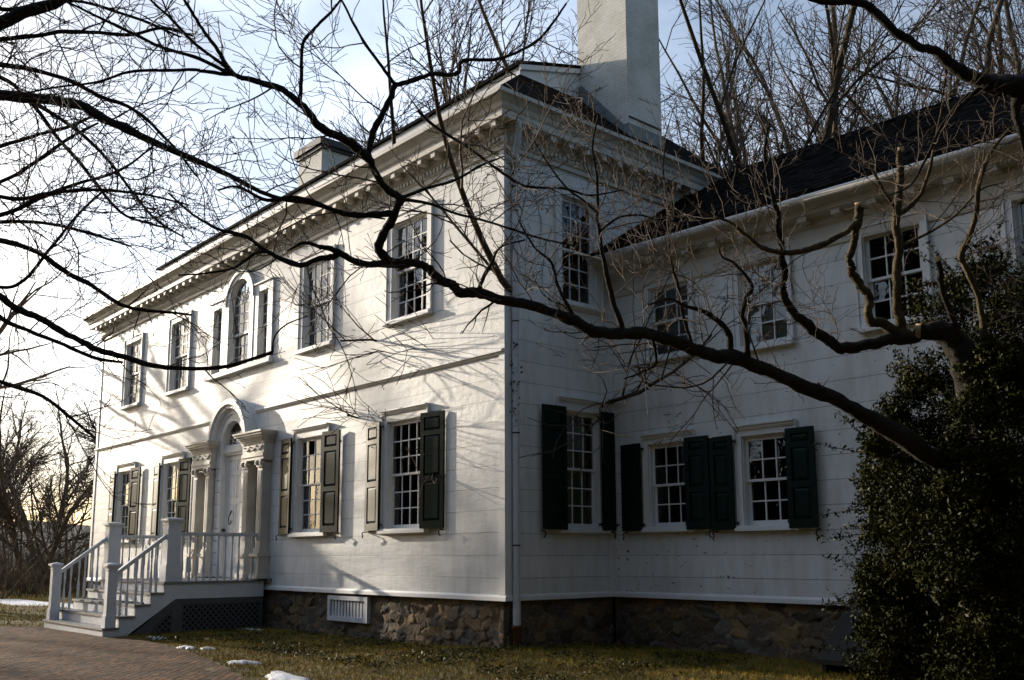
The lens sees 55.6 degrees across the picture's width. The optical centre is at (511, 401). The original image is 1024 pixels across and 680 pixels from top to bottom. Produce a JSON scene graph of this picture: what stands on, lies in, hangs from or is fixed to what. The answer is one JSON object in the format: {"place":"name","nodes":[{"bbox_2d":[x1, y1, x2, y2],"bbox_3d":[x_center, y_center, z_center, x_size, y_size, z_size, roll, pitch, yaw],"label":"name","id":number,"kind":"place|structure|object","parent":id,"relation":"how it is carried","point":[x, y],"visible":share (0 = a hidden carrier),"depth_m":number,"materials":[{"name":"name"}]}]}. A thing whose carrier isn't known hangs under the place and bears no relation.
{"place":"outdoors","nodes":[
{"label":"outdoors","id":0,"kind":"place"},
{"bbox_2d":[0,582,86,626],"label":"grass","id":1,"kind":"structure","parent":0,"point":[16,607],"depth_m":29.07,"materials":[{"name":"plant"}]},
{"bbox_2d":[0,521,90,565],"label":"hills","id":2,"kind":"structure","parent":0,"point":[74,531],"depth_m":186.17,"materials":[{"name":"plant"}]},
{"bbox_2d":[0,626,245,679],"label":"path","id":3,"kind":"structure","parent":0,"point":[34,653],"depth_m":14.59,"materials":[{"name":"brick"}]},
{"bbox_2d":[0,578,918,679],"bbox_3d":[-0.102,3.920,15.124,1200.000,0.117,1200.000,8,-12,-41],"label":"ground","id":4,"kind":"structure","parent":0,"point":[23,613],"depth_m":13.52,"materials":[{"name":"plant"}]},
{"bbox_2d":[1,426,25,525],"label":"bare tree","id":5,"kind":"object","parent":4,"relation":"on","point":[9,467],"visible":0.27,"depth_m":58.23,"materials":[{"name":"brown plant"}]},
{"bbox_2d":[0,484,66,598],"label":"bare tree","id":6,"kind":"object","parent":4,"relation":"on","point":[8,573],"visible":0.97,"depth_m":36.49,"materials":[{"name":"brown plant"}]},
{"bbox_2d":[0,599,72,608],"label":"snow patch","id":7,"kind":"object","parent":4,"relation":"on","point":[18,602],"visible":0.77,"depth_m":32.36,"materials":[{"name":"white snow"}]},
{"bbox_2d":[0,369,78,518],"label":"bare tree","id":8,"kind":"object","parent":4,"relation":"on","point":[20,419],"visible":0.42,"depth_m":86.85,"materials":[{"name":"brown plant"}]},
{"bbox_2d":[0,529,89,597],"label":"thicket","id":9,"kind":"object","parent":4,"relation":"on","point":[40,584],"visible":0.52,"depth_m":39.86,"materials":[{"name":"plant"}]},
{"bbox_2d":[0,446,91,587],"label":"bare tree","id":10,"kind":"object","parent":4,"relation":"on","point":[50,546],"visible":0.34,"depth_m":48.02,"materials":[{"name":"brown plant"}]},
{"bbox_2d":[0,418,94,566],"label":"bare tree","id":11,"kind":"object","parent":4,"relation":"on","point":[61,497],"visible":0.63,"depth_m":54.02,"materials":[{"name":"brown plant"}]},
{"bbox_2d":[0,351,94,569],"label":"bare tree","id":12,"kind":"object","parent":4,"relation":"on","point":[47,485],"visible":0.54,"depth_m":80.12,"materials":[{"name":"brown plant"}]},
{"bbox_2d":[0,341,96,593],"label":"bare tree","id":13,"kind":"object","parent":4,"relation":"on","point":[5,507],"visible":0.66,"depth_m":42.11,"materials":[{"name":"brown plant"}]},
{"bbox_2d":[0,255,96,397],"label":"bare tree","id":14,"kind":"object","parent":4,"relation":"on","point":[22,303],"visible":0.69,"depth_m":34.52,"materials":[{"name":"brown plant"}]},
{"bbox_2d":[9,470,90,596],"bbox_3d":[-17.784,5.377,38.589,4.389,5.213,5.347,1,-9,-8],"label":"bare tree","id":15,"kind":"object","parent":4,"relation":"on","point":[45,567],"visible":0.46,"depth_m":38.38,"materials":[{"name":"brown plant"}]},
{"bbox_2d":[49,377,98,461],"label":"bare tree","id":16,"kind":"object","parent":4,"relation":"on","point":[93,427],"visible":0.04,"depth_m":71.08,"materials":[{"name":"brown plant"}]},
{"bbox_2d":[53,331,101,506],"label":"bare tree","id":17,"kind":"object","parent":4,"relation":"on","point":[97,383],"visible":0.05,"depth_m":77.69,"materials":[{"name":"brown plant"}]},
{"bbox_2d":[42,517,264,636],"bbox_3d":[-7.903,3.849,21.471,3.440,2.428,3.850,8,-12,-41],"label":"entrance porch","id":18,"kind":"object","parent":4,"relation":"on","point":[171,598],"visible":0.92,"depth_m":20.36,"materials":[{"name":"white wood"}]},
{"bbox_2d":[177,645,194,648],"bbox_3d":[-5.455,4.138,16.331,0.194,0.055,0.566,8,-12,-41],"label":"snow patch","id":19,"kind":"object","parent":4,"relation":"on","point":[188,647],"visible":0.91,"depth_m":16.29,"materials":[{"name":"white snow"}]},
{"bbox_2d":[200,647,214,649],"bbox_3d":[-5.048,4.104,16.129,0.351,0.051,0.131,-5,-10,25],"label":"snow patch","id":20,"kind":"object","parent":4,"relation":"on","point":[206,648],"visible":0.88,"depth_m":16.09,"materials":[{"name":"white snow"}]},
{"bbox_2d":[0,0,417,508],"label":"overhanging tree","id":21,"kind":"object","parent":4,"relation":"on","point":[15,13],"visible":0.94,"depth_m":9.19,"materials":[{"name":"brown plant"}]},
{"bbox_2d":[228,660,260,664],"bbox_3d":[-3.917,3.785,14.083,0.636,0.063,0.353,-3,-9,17],"label":"snow patch","id":22,"kind":"object","parent":4,"relation":"on","point":[241,661],"visible":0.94,"depth_m":14.02,"materials":[{"name":"white snow"}]},
{"bbox_2d":[265,671,309,679],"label":"snow patch","id":23,"kind":"object","parent":4,"relation":"on","point":[276,675],"visible":0.98,"depth_m":12.14,"materials":[{"name":"white snow"}]},
{"bbox_2d":[219,61,446,293],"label":"bare tree","id":24,"kind":"object","parent":4,"relation":"on","point":[404,112],"visible":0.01,"depth_m":43.25,"materials":[{"name":"brown plant"}]},
{"bbox_2d":[259,0,569,193],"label":"bare tree","id":25,"kind":"object","parent":4,"relation":"on","point":[445,94],"visible":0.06,"depth_m":32.80,"materials":[{"name":"brown plant"}]},
{"bbox_2d":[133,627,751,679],"bbox_3d":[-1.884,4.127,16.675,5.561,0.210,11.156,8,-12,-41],"label":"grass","id":26,"kind":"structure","parent":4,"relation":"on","point":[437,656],"depth_m":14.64,"materials":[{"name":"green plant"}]},
{"bbox_2d":[196,0,797,231],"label":"bare tree","id":27,"kind":"object","parent":4,"relation":"on","point":[301,130],"visible":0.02,"depth_m":38.27,"materials":[{"name":"brown plant"}]},
{"bbox_2d":[0,0,1023,679],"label":"old magnolia tree","id":28,"kind":"object","parent":4,"relation":"on","point":[954,342],"visible":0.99,"depth_m":8.84,"materials":[{"name":"brown plant"}]},
{"bbox_2d":[82,0,1023,661],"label":"house","id":29,"kind":"structure","parent":4,"relation":"on","point":[706,538],"depth_m":16.87,"materials":[{"name":"paint"}]},
{"bbox_2d":[113,461,136,542],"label":"window","id":30,"kind":"structure","parent":29,"relation":"in","point":[123,469],"depth_m":28.45,"materials":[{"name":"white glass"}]},
{"bbox_2d":[118,332,144,410],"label":"window","id":31,"kind":"structure","parent":29,"relation":"in","point":[139,338],"depth_m":28.92,"materials":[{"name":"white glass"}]},
{"bbox_2d":[157,452,185,539],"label":"window","id":32,"kind":"structure","parent":29,"relation":"in","point":[168,461],"depth_m":25.93,"materials":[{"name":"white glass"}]},
{"bbox_2d":[163,310,192,396],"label":"window","id":33,"kind":"structure","parent":29,"relation":"in","point":[173,356],"depth_m":26.40,"materials":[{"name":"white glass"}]},
{"bbox_2d":[221,454,241,576],"bbox_3d":[-6.512,2.676,22.756,0.120,2.850,1.104,8,-12,-41],"label":"door","id":34,"kind":"structure","parent":29,"relation":"in","point":[233,469],"depth_m":22.88,"materials":[{"name":"wood"}]},
{"bbox_2d":[203,270,275,381],"bbox_3d":[-6.538,-1.929,23.481,0.290,2.515,3.480,8,-12,-41],"label":"window","id":35,"kind":"structure","parent":29,"relation":"in","point":[226,354],"depth_m":23.53,"materials":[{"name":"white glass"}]},
{"bbox_2d":[287,422,330,536],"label":"window","id":36,"kind":"structure","parent":29,"relation":"in","point":[301,435],"depth_m":20.50,"materials":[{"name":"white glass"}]},
{"bbox_2d":[294,244,336,354],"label":"window","id":37,"kind":"structure","parent":29,"relation":"in","point":[302,348],"depth_m":21.01,"materials":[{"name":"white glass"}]},
{"bbox_2d":[377,402,429,533],"bbox_3d":[-1.918,1.249,17.664,0.280,2.285,1.470,8,-12,-41],"label":"window","id":38,"kind":"structure","parent":29,"relation":"in","point":[410,414],"depth_m":17.96,"materials":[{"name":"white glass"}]},
{"bbox_2d":[382,199,433,326],"bbox_3d":[-1.894,-2.550,18.222,0.280,2.142,1.470,8,-12,-41],"label":"window","id":39,"kind":"structure","parent":29,"relation":"in","point":[392,312],"depth_m":18.41,"materials":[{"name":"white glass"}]},
{"bbox_2d":[508,151,523,420],"bbox_3d":[0.068,-1.850,16.081,0.347,4.842,0.224,8,-12,-41],"label":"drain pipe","id":40,"kind":"object","parent":29,"relation":"attached to","point":[512,185],"visible":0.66,"depth_m":15.88,"materials":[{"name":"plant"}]},
{"bbox_2d":[512,625,521,647],"bbox_3d":[0.077,3.772,15.193,0.170,0.520,0.166,8,-12,-41],"label":"drain pipe","id":41,"kind":"object","parent":29,"relation":"attached to","point":[516,635],"visible":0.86,"depth_m":15.15,"materials":[{"name":"metal"}]},
{"bbox_2d":[554,183,606,313],"bbox_3d":[1.166,-2.705,17.353,1.190,2.172,0.280,8,-12,-41],"label":"window","id":42,"kind":"structure","parent":29,"relation":"in","point":[595,280],"depth_m":17.44,"materials":[{"name":"white wood"}]},
{"bbox_2d":[556,395,610,532],"bbox_3d":[1.125,1.119,16.796,1.190,2.305,0.429,8,-12,-41],"label":"window","id":43,"kind":"structure","parent":29,"relation":"in","point":[580,484],"depth_m":16.95,"materials":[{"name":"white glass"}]},
{"bbox_2d":[641,270,695,363],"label":"window","id":44,"kind":"structure","parent":29,"relation":"in","point":[648,293],"depth_m":16.66,"materials":[{"name":"white wood"}]},
{"bbox_2d":[640,428,698,532],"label":"window","id":45,"kind":"structure","parent":29,"relation":"in","point":[651,504],"depth_m":16.41,"materials":[{"name":"white wood"}]},
{"bbox_2d":[730,244,795,351],"bbox_3d":[3.929,-1.563,15.162,0.280,1.547,1.100,8,-12,-41],"label":"window","id":46,"kind":"structure","parent":29,"relation":"in","point":[763,328],"depth_m":15.27,"materials":[{"name":"white wood"}]},
{"bbox_2d":[732,418,802,530],"bbox_3d":[3.903,1.143,14.773,0.280,1.640,1.120,8,-12,-41],"label":"window","id":47,"kind":"structure","parent":29,"relation":"in","point":[766,430],"depth_m":14.98,"materials":[{"name":"white wood"}]},
{"bbox_2d":[816,595,962,672],"bbox_3d":[4.976,3.081,12.373,1.085,1.160,1.820,8,-12,-41],"label":"cellar hatch","id":48,"kind":"object","parent":29,"relation":"attached to","point":[831,660],"visible":0.14,"depth_m":12.71,"materials":[{"name":"metal"}]},
{"bbox_2d":[816,595,876,667],"bbox_3d":[4.663,2.992,12.732,1.065,0.870,0.895,8,-12,-41],"label":"hatch door","id":49,"kind":"structure","parent":48,"relation":"in","point":[842,628],"depth_m":12.72,"materials":[{"name":"metal"}]},
{"bbox_2d":[854,209,935,333],"bbox_3d":[5.339,-1.782,13.567,0.280,1.547,1.100,8,-12,-41],"label":"window","id":50,"kind":"structure","parent":29,"relation":"in","point":[862,256],"depth_m":13.71,"materials":[{"name":"white wood"}]},
{"bbox_2d":[1000,184,1023,284],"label":"window","id":51,"kind":"structure","parent":29,"relation":"in","point":[1013,215],"depth_m":12.38,"materials":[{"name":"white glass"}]},
{"bbox_2d":[376,0,823,162],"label":"bare tree","id":52,"kind":"object","parent":4,"relation":"on","point":[468,55],"visible":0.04,"depth_m":32.12,"materials":[{"name":"brown plant"}]},
{"bbox_2d":[541,17,715,163],"bbox_3d":[5.298,-3.167,34.307,12.285,20.887,9.908,0,-9,-3],"label":"bare tree","id":53,"kind":"object","parent":4,"relation":"on","point":[572,37],"depth_m":34.59,"materials":[{"name":"brown plant"}]},
{"bbox_2d":[237,0,1023,498],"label":"bare tree","id":54,"kind":"object","parent":4,"relation":"on","point":[489,252],"visible":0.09,"depth_m":16.16,"materials":[{"name":"brown plant"}]},
{"bbox_2d":[417,0,1014,272],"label":"bare tree","id":55,"kind":"object","parent":4,"relation":"on","point":[750,56],"visible":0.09,"depth_m":29.40,"materials":[{"name":"brown plant"}]},
{"bbox_2d":[745,92,822,160],"bbox_3d":[6.811,-2.667,39.267,11.553,21.588,17.948,4,-10,-27],"label":"bare tree","id":56,"kind":"object","parent":4,"relation":"on","point":[775,122],"depth_m":38.16,"materials":[{"name":"brown plant"}]},
{"bbox_2d":[659,0,985,320],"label":"bare tree","id":57,"kind":"object","parent":4,"relation":"on","point":[734,153],"visible":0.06,"depth_m":19.31,"materials":[{"name":"brown plant"}]},
{"bbox_2d":[795,9,851,140],"bbox_3d":[15.600,-3.926,34.031,11.965,22.359,18.590,2,-9,-14],"label":"bare tree","id":58,"kind":"object","parent":4,"relation":"on","point":[829,75],"visible":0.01,"depth_m":37.05,"materials":[{"name":"brown plant"}]},
{"bbox_2d":[659,0,1023,169],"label":"bare tree","id":59,"kind":"object","parent":4,"relation":"on","point":[1009,22],"visible":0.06,"depth_m":26.70,"materials":[{"name":"brown plant"}]},
{"bbox_2d":[680,0,1023,171],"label":"bare tree","id":60,"kind":"object","parent":4,"relation":"on","point":[956,80],"visible":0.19,"depth_m":21.50,"materials":[{"name":"brown plant"}]},
{"bbox_2d":[720,0,1023,247],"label":"bare tree","id":61,"kind":"object","parent":4,"relation":"on","point":[848,29],"visible":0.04,"depth_m":19.74,"materials":[{"name":"brown plant"}]},
{"bbox_2d":[783,0,1023,134],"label":"bare tree","id":62,"kind":"object","parent":4,"relation":"on","point":[900,60],"visible":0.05,"depth_m":31.62,"materials":[{"name":"brown plant"}]},
{"bbox_2d":[809,215,1023,679],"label":"evergreen bush","id":63,"kind":"object","parent":4,"relation":"on","point":[892,592],"visible":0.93,"depth_m":9.87,"materials":[{"name":"green plant"}]},
{"bbox_2d":[122,627,874,679],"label":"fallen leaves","id":64,"kind":"object","parent":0,"point":[334,650],"visible":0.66,"depth_m":13.85,"materials":[{"name":"brown plant"}]},
{"bbox_2d":[0,0,1023,525],"label":"sky","id":65,"kind":"structure","parent":0,"point":[358,67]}
]}

